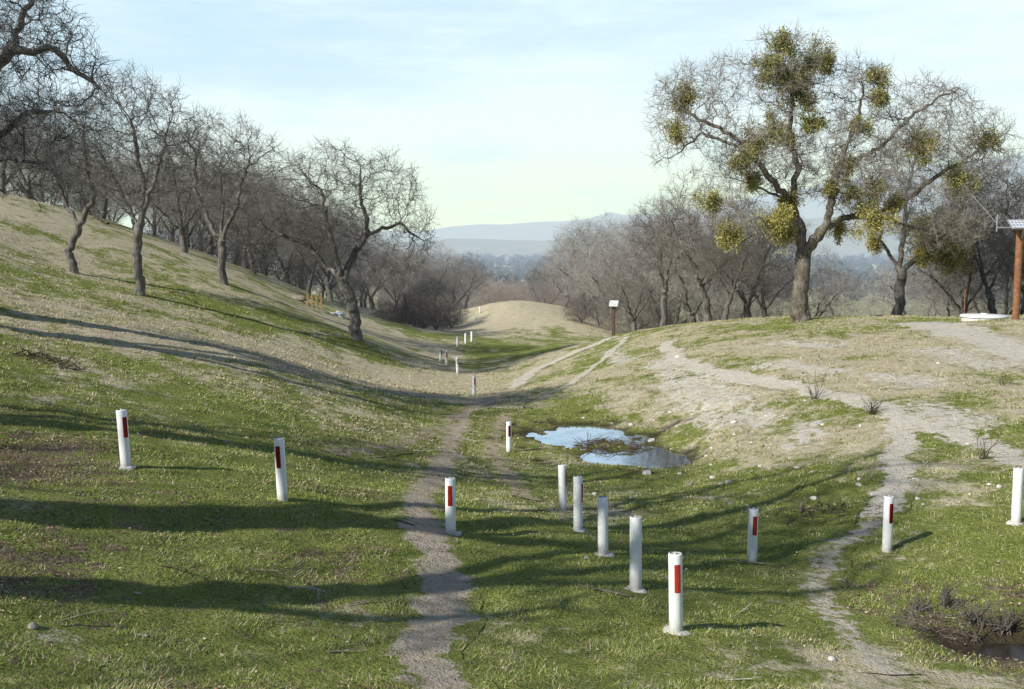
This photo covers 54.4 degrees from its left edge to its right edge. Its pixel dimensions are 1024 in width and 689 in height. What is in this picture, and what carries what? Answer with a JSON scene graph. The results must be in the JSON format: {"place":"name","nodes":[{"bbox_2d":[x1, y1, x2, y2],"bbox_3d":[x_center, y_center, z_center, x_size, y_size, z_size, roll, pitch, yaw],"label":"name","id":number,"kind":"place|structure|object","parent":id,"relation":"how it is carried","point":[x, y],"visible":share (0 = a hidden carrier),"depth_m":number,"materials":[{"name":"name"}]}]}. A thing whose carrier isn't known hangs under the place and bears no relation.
{"place":"outdoors","nodes":[
{"label":"outdoors","id":0,"kind":"place"},
{"bbox_2d":[312,402,485,458],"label":"dirt path","id":1,"kind":"structure","parent":0,"point":[445,424],"depth_m":22.87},
{"bbox_2d":[375,524,498,688],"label":"dirt path","id":2,"kind":"structure","parent":0,"point":[447,605],"depth_m":10.01,"materials":[{"name":"soil"}]},
{"bbox_2d":[390,386,520,530],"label":"dirt path","id":3,"kind":"structure","parent":0,"point":[424,517],"depth_m":18.61,"materials":[{"name":"soil"}]},
{"bbox_2d":[478,413,542,500],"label":"dirt path","id":4,"kind":"structure","parent":0,"point":[508,477],"depth_m":22.98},
{"bbox_2d":[0,192,1023,688],"bbox_3d":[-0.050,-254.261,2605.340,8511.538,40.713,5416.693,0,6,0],"label":"ground","id":5,"kind":"structure","parent":0,"point":[508,336],"depth_m":15.75,"materials":[{"name":"plant"}]},
{"bbox_2d":[0,68,58,192],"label":"oak tree","id":6,"kind":"object","parent":5,"relation":"on","point":[2,182],"visible":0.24,"depth_m":56.53,"materials":[{"name":"brown plant"}]},
{"bbox_2d":[0,100,79,198],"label":"oak tree","id":7,"kind":"object","parent":5,"relation":"on","point":[23,177],"visible":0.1,"depth_m":61.17,"materials":[{"name":"brown plant"}]},
{"bbox_2d":[10,342,91,372],"bbox_3d":[-10.105,0.287,21.855,1.664,0.965,1.408,-3,7,-29],"label":"debris pile","id":8,"kind":"object","parent":5,"relation":"on","point":[44,355],"visible":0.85,"depth_m":21.79,"materials":[{"name":"plant"}]},
{"bbox_2d":[1,83,120,273],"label":"oak tree","id":9,"kind":"object","parent":5,"relation":"on","point":[70,248],"visible":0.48,"depth_m":41.49,"materials":[{"name":"brown plant"}]},
{"bbox_2d":[0,0,122,215],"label":"oak tree","id":10,"kind":"object","parent":5,"relation":"on","point":[10,51],"visible":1,"depth_m":26.03,"materials":[{"name":"brown plant"}]},
{"bbox_2d":[28,133,99,207],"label":"oak tree","id":11,"kind":"object","parent":5,"relation":"on","point":[67,196],"visible":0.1,"depth_m":72.41,"materials":[{"name":"brown plant"}]},
{"bbox_2d":[58,153,113,214],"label":"oak tree","id":12,"kind":"object","parent":5,"relation":"on","point":[84,201],"visible":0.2,"depth_m":78.69,"materials":[{"name":"brown plant"}]},
{"bbox_2d":[64,132,144,218],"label":"oak tree","id":13,"kind":"object","parent":5,"relation":"on","point":[104,210],"visible":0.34,"depth_m":65.17,"materials":[{"name":"brown plant"}]},
{"bbox_2d":[116,408,135,469],"bbox_3d":[-5.247,1.394,13.540,0.241,1.064,0.317,-2,6,-23],"label":"marker post","id":14,"kind":"object","parent":5,"relation":"on","point":[123,437],"visible":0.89,"depth_m":13.46,"materials":[{"name":"paint"}]},
{"bbox_2d":[59,55,210,295],"bbox_3d":[-14.893,-6.649,39.519,6.225,9.576,4.237,0,6,0],"label":"oak tree","id":15,"kind":"object","parent":5,"relation":"on","point":[139,225],"visible":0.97,"depth_m":39.28,"materials":[{"name":"brown plant"}]},
{"bbox_2d":[97,157,193,235],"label":"oak tree","id":16,"kind":"object","parent":5,"relation":"on","point":[153,224],"visible":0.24,"depth_m":70.27,"materials":[{"name":"brown plant"}]},
{"bbox_2d":[91,123,259,252],"bbox_3d":[-18.982,-8.974,57.190,7.571,7.530,8.162,4,7,33],"label":"oak tree","id":17,"kind":"object","parent":5,"relation":"on","point":[182,228],"visible":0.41,"depth_m":57.26,"materials":[{"name":"brown plant"}]},
{"bbox_2d":[134,165,237,247],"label":"oak tree","id":18,"kind":"object","parent":5,"relation":"on","point":[187,234],"visible":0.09,"depth_m":77.28,"materials":[{"name":"brown plant"}]},
{"bbox_2d":[156,210,219,251],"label":"shrub","id":19,"kind":"object","parent":5,"relation":"on","point":[177,239],"visible":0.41,"depth_m":80.57,"materials":[{"name":"brown wood"}]},
{"bbox_2d":[161,149,248,255],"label":"oak tree","id":20,"kind":"object","parent":5,"relation":"on","point":[210,247],"visible":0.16,"depth_m":73.36,"materials":[{"name":"brown plant"}]},
{"bbox_2d":[148,103,294,284],"bbox_3d":[-14.460,-7.471,49.494,7.383,9.126,5.074,0,6,0],"label":"oak tree","id":21,"kind":"object","parent":5,"relation":"on","point":[221,264],"visible":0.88,"depth_m":49.31,"materials":[{"name":"brown plant"}]},
{"bbox_2d":[194,156,280,268],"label":"oak tree","id":22,"kind":"object","parent":5,"relation":"on","point":[244,265],"visible":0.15,"depth_m":68.60,"materials":[{"name":"brown plant"}]},
{"bbox_2d":[217,234,279,272],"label":"shrub","id":23,"kind":"object","parent":5,"relation":"on","point":[236,260],"visible":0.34,"depth_m":82.02,"materials":[{"name":"plant"}]},
{"bbox_2d":[202,168,300,274],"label":"oak tree","id":24,"kind":"object","parent":5,"relation":"on","point":[251,258],"visible":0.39,"depth_m":61.04,"materials":[{"name":"brown plant"}]},
{"bbox_2d":[205,170,308,275],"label":"oak tree","id":25,"kind":"object","parent":5,"relation":"on","point":[265,270],"visible":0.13,"depth_m":72.20,"materials":[{"name":"brown plant"}]},
{"bbox_2d":[274,436,287,500],"bbox_3d":[-3.069,1.774,13.240,0.138,1.118,0.142,-2,6,0],"label":"marker post","id":26,"kind":"object","parent":5,"relation":"on","point":[280,466],"visible":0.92,"depth_m":13.18,"materials":[{"name":"paint"}]},
{"bbox_2d":[239,174,348,284],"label":"oak tree","id":27,"kind":"object","parent":5,"relation":"on","point":[286,278],"visible":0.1,"depth_m":79.83,"materials":[{"name":"brown plant"}]},
{"bbox_2d":[273,254,336,295],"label":"shrub","id":28,"kind":"object","parent":5,"relation":"on","point":[299,270],"visible":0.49,"depth_m":82.44,"materials":[{"name":"plant"}]},
{"bbox_2d":[275,206,347,293],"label":"oak tree","id":29,"kind":"object","parent":5,"relation":"on","point":[310,280],"visible":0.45,"depth_m":65.75,"materials":[{"name":"brown plant"}]},
{"bbox_2d":[275,192,372,301],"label":"oak tree","id":30,"kind":"object","parent":5,"relation":"on","point":[327,283],"visible":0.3,"depth_m":70.03,"materials":[{"name":"brown plant"}]},
{"bbox_2d":[273,213,397,298],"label":"oak tree","id":31,"kind":"object","parent":5,"relation":"on","point":[359,262],"visible":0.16,"depth_m":85.67,"materials":[{"name":"brown plant"}]},
{"bbox_2d":[229,134,443,340],"bbox_3d":[-8.220,-4.993,46.681,10.103,9.810,5.390,0,6,0],"label":"oak tree","id":32,"kind":"object","parent":5,"relation":"on","point":[347,291],"visible":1,"depth_m":46.50,"materials":[{"name":"brown plant"}]},
{"bbox_2d":[334,270,380,305],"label":"shrub","id":33,"kind":"object","parent":5,"relation":"on","point":[366,295],"visible":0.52,"depth_m":101.40,"materials":[{"name":"plant"}]},
{"bbox_2d":[342,235,419,308],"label":"oak tree","id":34,"kind":"object","parent":5,"relation":"on","point":[371,302],"visible":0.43,"depth_m":102.86,"materials":[{"name":"brown plant"}]},
{"bbox_2d":[369,297,400,321],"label":"shrub","id":35,"kind":"object","parent":5,"relation":"on","point":[384,310],"visible":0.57,"depth_m":83.89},
{"bbox_2d":[355,247,437,308],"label":"oak tree","id":36,"kind":"object","parent":5,"relation":"on","point":[402,289],"visible":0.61,"depth_m":103.37,"materials":[{"name":"brown plant"}]},
{"bbox_2d":[382,237,434,306],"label":"oak tree","id":37,"kind":"object","parent":5,"relation":"on","point":[403,294],"visible":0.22,"depth_m":111.37,"materials":[{"name":"brown plant"}]},
{"bbox_2d":[390,288,442,328],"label":"shrub","id":38,"kind":"object","parent":5,"relation":"on","point":[413,319],"visible":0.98,"depth_m":76.83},
{"bbox_2d":[407,240,465,306],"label":"oak tree","id":39,"kind":"object","parent":5,"relation":"on","point":[428,276],"visible":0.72,"depth_m":110.39,"materials":[{"name":"brown plant"}]},
{"bbox_2d":[413,289,461,330],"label":"shrub","id":40,"kind":"object","parent":5,"relation":"on","point":[439,321],"visible":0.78,"depth_m":79.99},
{"bbox_2d":[432,298,468,328],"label":"shrub","id":41,"kind":"object","parent":5,"relation":"on","point":[460,313],"visible":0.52,"depth_m":88.19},
{"bbox_2d":[445,477,461,535],"bbox_3d":[-0.819,2.282,13.384,0.315,1.034,0.231,-4,7,-32],"label":"marker post","id":42,"kind":"object","parent":5,"relation":"on","point":[450,514],"visible":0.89,"depth_m":13.31,"materials":[{"name":"paint"}]},
{"bbox_2d":[419,254,498,307],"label":"oak tree","id":43,"kind":"object","parent":5,"relation":"on","point":[454,298],"visible":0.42,"depth_m":114.89,"materials":[{"name":"brown plant"}]},
{"bbox_2d":[444,249,491,308],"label":"oak tree","id":44,"kind":"object","parent":5,"relation":"on","point":[469,277],"visible":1,"depth_m":107.62,"materials":[{"name":"brown plant"}]},
{"bbox_2d":[475,282,526,305],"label":"oak tree","id":45,"kind":"object","parent":5,"relation":"on","point":[499,295],"visible":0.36,"depth_m":145.47,"materials":[{"name":"brown plant"}]},
{"bbox_2d":[470,279,532,306],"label":"oak tree","id":46,"kind":"object","parent":5,"relation":"on","point":[498,289],"visible":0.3,"depth_m":148.47,"materials":[{"name":"brown plant"}]},
{"bbox_2d":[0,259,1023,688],"bbox_3d":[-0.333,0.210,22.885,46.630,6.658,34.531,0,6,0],"label":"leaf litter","id":47,"kind":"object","parent":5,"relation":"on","point":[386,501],"visible":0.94,"depth_m":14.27,"materials":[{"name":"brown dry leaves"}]},
{"bbox_2d":[518,260,572,303],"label":"oak tree","id":48,"kind":"object","parent":5,"relation":"on","point":[537,297],"visible":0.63,"depth_m":125.36,"materials":[{"name":"brown plant"}]},
{"bbox_2d":[528,239,582,306],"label":"oak tree","id":49,"kind":"object","parent":5,"relation":"on","point":[558,283],"visible":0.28,"depth_m":112.05,"materials":[{"name":"brown plant"}]},
{"bbox_2d":[558,464,566,510],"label":"marker post","id":50,"kind":"object","parent":5,"relation":"on","point":[562,477],"visible":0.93,"depth_m":16.95,"materials":[{"name":"paint"}]},
{"bbox_2d":[572,475,585,532],"bbox_3d":[0.980,2.471,14.765,0.231,1.088,0.320,-1,6,0],"label":"marker post","id":51,"kind":"object","parent":5,"relation":"on","point":[577,503],"visible":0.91,"depth_m":14.70,"materials":[{"name":"paint"}]},
{"bbox_2d":[561,291,598,323],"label":"shrub","id":52,"kind":"object","parent":5,"relation":"on","point":[582,318],"visible":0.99,"depth_m":83.84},
{"bbox_2d":[539,215,623,314],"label":"oak tree","id":53,"kind":"object","parent":5,"relation":"on","point":[573,251],"visible":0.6,"depth_m":96.78,"materials":[{"name":"brown plant"}]},
{"bbox_2d":[538,210,630,317],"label":"oak tree","id":54,"kind":"object","parent":5,"relation":"on","point":[597,233],"visible":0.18,"depth_m":103.11,"materials":[{"name":"brown plant"}]},
{"bbox_2d":[564,252,616,325],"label":"oak tree","id":55,"kind":"object","parent":5,"relation":"on","point":[597,321],"visible":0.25,"depth_m":90.05,"materials":[{"name":"brown plant"}]},
{"bbox_2d":[595,496,614,556],"bbox_3d":[1.199,2.514,13.194,0.329,1.043,0.229,-1,6,0],"label":"marker post","id":56,"kind":"object","parent":5,"relation":"on","point":[602,526],"visible":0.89,"depth_m":13.13,"materials":[{"name":"paint"}]},
{"bbox_2d":[526,425,689,468],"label":"water","id":57,"kind":"structure","parent":5,"relation":"on","point":[654,457],"depth_m":26.18,"materials":[{"name":"blue liquid"}]},
{"bbox_2d":[555,232,670,330],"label":"oak tree","id":58,"kind":"object","parent":5,"relation":"on","point":[585,277],"visible":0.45,"depth_m":83.29,"materials":[{"name":"brown plant"}]},
{"bbox_2d":[571,432,654,453],"bbox_3d":[2.657,2.649,26.565,2.384,0.635,2.247,3,6,25],"label":"debris pile","id":59,"kind":"object","parent":5,"relation":"on","point":[603,440],"visible":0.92,"depth_m":26.55,"materials":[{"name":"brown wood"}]},
{"bbox_2d":[574,206,668,331],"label":"oak tree","id":60,"kind":"object","parent":5,"relation":"on","point":[611,237],"visible":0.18,"depth_m":95.16,"materials":[{"name":"brown plant"}]},
{"bbox_2d":[229,253,1021,302],"bbox_3d":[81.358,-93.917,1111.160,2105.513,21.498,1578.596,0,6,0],"label":"distant woodland","id":61,"kind":"object","parent":5,"relation":"on","point":[517,265],"visible":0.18,"depth_m":806.94,"materials":[{"name":"grey plant"}]},
{"bbox_2d":[591,239,672,330],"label":"oak tree","id":62,"kind":"object","parent":5,"relation":"on","point":[640,291],"visible":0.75,"depth_m":68.01,"materials":[{"name":"brown plant"}]},
{"bbox_2d":[595,291,669,334],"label":"shrub","id":63,"kind":"object","parent":5,"relation":"on","point":[628,323],"visible":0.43,"depth_m":74.34,"materials":[{"name":"plant"}]},
{"bbox_2d":[625,515,647,592],"bbox_3d":[1.412,2.510,11.399,0.262,1.147,0.305,-1,6,0],"label":"marker post","id":64,"kind":"object","parent":5,"relation":"on","point":[635,585],"visible":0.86,"depth_m":11.32,"materials":[{"name":"paint"}]},
{"bbox_2d":[615,291,687,332],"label":"shrub","id":65,"kind":"object","parent":5,"relation":"on","point":[670,318],"visible":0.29,"depth_m":73.80,"materials":[{"name":"plant"}]},
{"bbox_2d":[606,227,710,326],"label":"oak tree","id":66,"kind":"object","parent":5,"relation":"on","point":[655,306],"visible":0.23,"depth_m":73.72,"materials":[{"name":"brown plant"}]},
{"bbox_2d":[620,188,708,326],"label":"oak tree","id":67,"kind":"object","parent":5,"relation":"on","point":[664,314],"visible":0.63,"depth_m":51.70,"materials":[{"name":"brown plant"}]},
{"bbox_2d":[594,217,748,324],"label":"oak tree","id":68,"kind":"object","parent":5,"relation":"on","point":[686,318],"visible":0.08,"depth_m":81.39,"materials":[{"name":"brown plant"}]},
{"bbox_2d":[663,551,690,635],"bbox_3d":[1.628,2.583,9.914,0.233,1.074,0.317,-3,6,-27],"label":"marker post","id":69,"kind":"object","parent":5,"relation":"on","point":[675,578],"visible":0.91,"depth_m":9.84,"materials":[{"name":"paint"}]},
{"bbox_2d":[610,187,757,322],"bbox_3d":[10.847,-4.712,59.295,8.984,9.311,8.663,-2,6,-17],"label":"oak tree","id":70,"kind":"object","parent":5,"relation":"on","point":[691,318],"visible":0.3,"depth_m":59.52,"materials":[{"name":"brown plant"}]},
{"bbox_2d":[637,162,788,321],"bbox_3d":[9.601,-5.023,48.356,6.821,8.101,6.343,-2,6,-23],"label":"oak tree","id":71,"kind":"object","parent":5,"relation":"on","point":[705,299],"visible":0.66,"depth_m":48.04,"materials":[{"name":"brown plant"}]},
{"bbox_2d":[653,231,792,319],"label":"oak tree","id":72,"kind":"object","parent":5,"relation":"on","point":[720,304],"visible":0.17,"depth_m":69.24,"materials":[{"name":"brown plant"}]},
{"bbox_2d":[685,209,775,319],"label":"oak tree","id":73,"kind":"object","parent":5,"relation":"on","point":[745,260],"visible":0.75,"depth_m":46.65,"materials":[{"name":"brown plant"}]},
{"bbox_2d":[683,245,794,322],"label":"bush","id":74,"kind":"object","parent":5,"relation":"on","point":[775,303],"visible":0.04,"depth_m":87.16,"materials":[{"name":"brown plant"}]},
{"bbox_2d":[687,199,817,317],"bbox_3d":[12.943,-4.400,53.665,7.098,7.059,7.652,2,6,15],"label":"oak tree","id":75,"kind":"object","parent":5,"relation":"on","point":[746,309],"visible":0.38,"depth_m":53.47,"materials":[{"name":"brown plant"}]},
{"bbox_2d":[747,507,758,563],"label":"marker post","id":76,"kind":"object","parent":5,"relation":"on","point":[753,517],"visible":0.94,"depth_m":13.88,"materials":[{"name":"paint"}]},
{"bbox_2d":[707,224,821,316],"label":"oak tree","id":77,"kind":"object","parent":5,"relation":"on","point":[764,308],"visible":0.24,"depth_m":59.81,"materials":[{"name":"brown plant"}]},
{"bbox_2d":[773,245,864,315],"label":"bush","id":78,"kind":"object","parent":5,"relation":"on","point":[828,271],"visible":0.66,"depth_m":65.21,"materials":[{"name":"brown plant"}]},
{"bbox_2d":[641,16,1023,321],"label":"oak tree","id":79,"kind":"object","parent":5,"relation":"on","point":[794,81],"visible":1,"depth_m":41.81,"materials":[{"name":"green plant"}]},
{"bbox_2d":[779,494,894,531],"bbox_3d":[5.256,2.693,16.242,2.300,0.444,1.282,-3,7,-31],"label":"debris pile","id":80,"kind":"object","parent":5,"relation":"on","point":[839,512],"visible":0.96,"depth_m":16.18,"materials":[{"name":"plant"}]},
{"bbox_2d":[808,268,887,316],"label":"bush","id":81,"kind":"object","parent":5,"relation":"on","point":[853,305],"visible":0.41,"depth_m":77.40,"materials":[{"name":"brown plant"}]},
{"bbox_2d":[882,495,893,552],"bbox_3d":[5.349,2.664,14.173,0.138,1.068,0.142,0,6,0],"label":"marker post","id":82,"kind":"object","parent":5,"relation":"on","point":[888,515],"visible":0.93,"depth_m":14.11,"materials":[{"name":"paint"}]},
{"bbox_2d":[865,255,958,316],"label":"bush","id":83,"kind":"object","parent":5,"relation":"on","point":[891,304],"visible":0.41,"depth_m":74.21,"materials":[{"name":"brown plant"}]},
{"bbox_2d":[832,107,1020,315],"bbox_3d":[21.117,-6.491,50.590,9.792,10.906,5.916,0,6,0],"label":"oak tree","id":84,"kind":"object","parent":5,"relation":"on","point":[919,259],"visible":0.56,"depth_m":50.21,"materials":[{"name":"brown plant"}]},
{"bbox_2d":[879,582,1018,644],"bbox_3d":[4.863,3.017,11.216,1.484,0.676,1.170,0,6,0],"label":"shrub","id":85,"kind":"object","parent":5,"relation":"on","point":[943,619],"visible":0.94,"depth_m":11.14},
{"bbox_2d":[938,573,962,607],"bbox_3d":[5.166,2.924,11.838,0.313,0.441,0.352,0,6,0],"label":"dead shrub","id":86,"kind":"object","parent":5,"relation":"on","point":[948,599],"visible":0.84,"depth_m":11.82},
{"bbox_2d":[888,215,1015,315],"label":"oak tree","id":87,"kind":"object","parent":5,"relation":"on","point":[968,287],"visible":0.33,"depth_m":55.70,"materials":[{"name":"brown plant"}]},
{"bbox_2d":[905,258,1000,316],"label":"bush","id":88,"kind":"object","parent":5,"relation":"on","point":[944,300],"visible":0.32,"depth_m":65.69,"materials":[{"name":"brown plant"}]},
{"bbox_2d":[906,257,1021,316],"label":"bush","id":89,"kind":"object","parent":5,"relation":"on","point":[978,311],"visible":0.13,"depth_m":70.41,"materials":[{"name":"brown plant"}]},
{"bbox_2d":[919,224,1023,314],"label":"oak tree","id":90,"kind":"object","parent":5,"relation":"on","point":[1006,299],"visible":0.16,"depth_m":61.88,"materials":[{"name":"brown plant"}]},
{"bbox_2d":[952,591,992,627],"bbox_3d":[5.189,2.956,11.156,0.446,0.402,0.380,0,6,0],"label":"dead shrub","id":91,"kind":"object","parent":5,"relation":"on","point":[975,617],"visible":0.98,"depth_m":11.16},
{"bbox_2d":[926,141,1023,286],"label":"oak tree","id":92,"kind":"object","parent":5,"relation":"on","point":[1003,237],"visible":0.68,"depth_m":46.23,"materials":[{"name":"brown plant"}]},
{"bbox_2d":[928,180,1023,313],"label":"oak tree","id":93,"kind":"object","parent":5,"relation":"on","point":[991,299],"visible":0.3,"depth_m":51.48,"materials":[{"name":"brown plant"}]},
{"bbox_2d":[960,313,1008,320],"bbox_3d":[18.766,-0.972,39.599,1.760,0.565,1.760,0,6,0],"label":"well cover","id":94,"kind":"object","parent":5,"relation":"on","point":[974,316],"visible":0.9,"depth_m":39.08,"materials":[{"name":"concrete"}]},
{"bbox_2d":[960,178,1023,314],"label":"oak tree","id":95,"kind":"object","parent":5,"relation":"on","point":[1022,303],"visible":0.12,"depth_m":57.94,"materials":[{"name":"brown plant"}]},
{"bbox_2d":[967,192,1023,319],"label":"solar post","id":96,"kind":"object","parent":5,"relation":"on","point":[1017,225],"visible":0.99,"depth_m":37.79,"materials":[{"name":"brown wood"},{"name":"grey metal"}]},
{"bbox_2d":[973,643,1023,661],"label":"water","id":97,"kind":"structure","parent":5,"relation":"on","point":[1005,651],"depth_m":10.73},
{"bbox_2d":[982,598,1022,634],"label":"dead shrub","id":98,"kind":"object","parent":5,"relation":"on","point":[1010,626],"visible":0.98,"depth_m":11.05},
{"bbox_2d":[1006,467,1023,525],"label":"marker post","id":99,"kind":"object","parent":5,"relation":"on","point":[1017,496],"visible":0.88,"depth_m":14.48,"materials":[{"name":"paint"}]},
{"bbox_2d":[0,0,1023,230],"label":"sky","id":100,"kind":"structure","parent":0,"point":[511,111],"materials":[{"name":"blue"}]},
{"bbox_2d":[506,337,614,387],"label":"dirt path","id":101,"kind":"structure","parent":0,"point":[521,379],"depth_m":45.72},
{"bbox_2d":[143,154,1023,243],"bbox_3d":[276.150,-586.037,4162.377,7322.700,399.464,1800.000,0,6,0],"label":"hills","id":102,"kind":"structure","parent":0,"point":[539,231],"depth_m":3702.58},
{"bbox_2d":[550,336,630,390],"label":"dirt path","id":103,"kind":"structure","parent":0,"point":[607,354],"depth_m":42.03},
{"bbox_2d":[190,207,1023,256],"bbox_3d":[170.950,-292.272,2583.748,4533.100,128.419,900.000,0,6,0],"label":"hills","id":104,"kind":"structure","parent":0,"point":[512,248],"depth_m":2259.49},
{"bbox_2d":[654,339,919,421],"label":"dirt path","id":105,"kind":"structure","parent":0,"point":[697,366],"depth_m":28.90,"materials":[{"name":"soil"}]},
{"bbox_2d":[790,511,926,674],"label":"dirt path","id":106,"kind":"structure","parent":0,"point":[830,574],"depth_m":12.06,"materials":[{"name":"soil"}]},
{"bbox_2d":[857,418,924,512],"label":"dirt path","id":107,"kind":"structure","parent":0,"point":[898,453],"depth_m":18.44,"materials":[{"name":"soil"}]},
{"bbox_2d":[886,322,1023,370],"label":"dirt path","id":108,"kind":"structure","parent":0,"point":[983,341],"depth_m":32.84,"materials":[{"name":"soil"}]},
{"bbox_2d":[895,414,1023,470],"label":"dirt path","id":109,"kind":"structure","parent":0,"point":[934,429],"depth_m":20.22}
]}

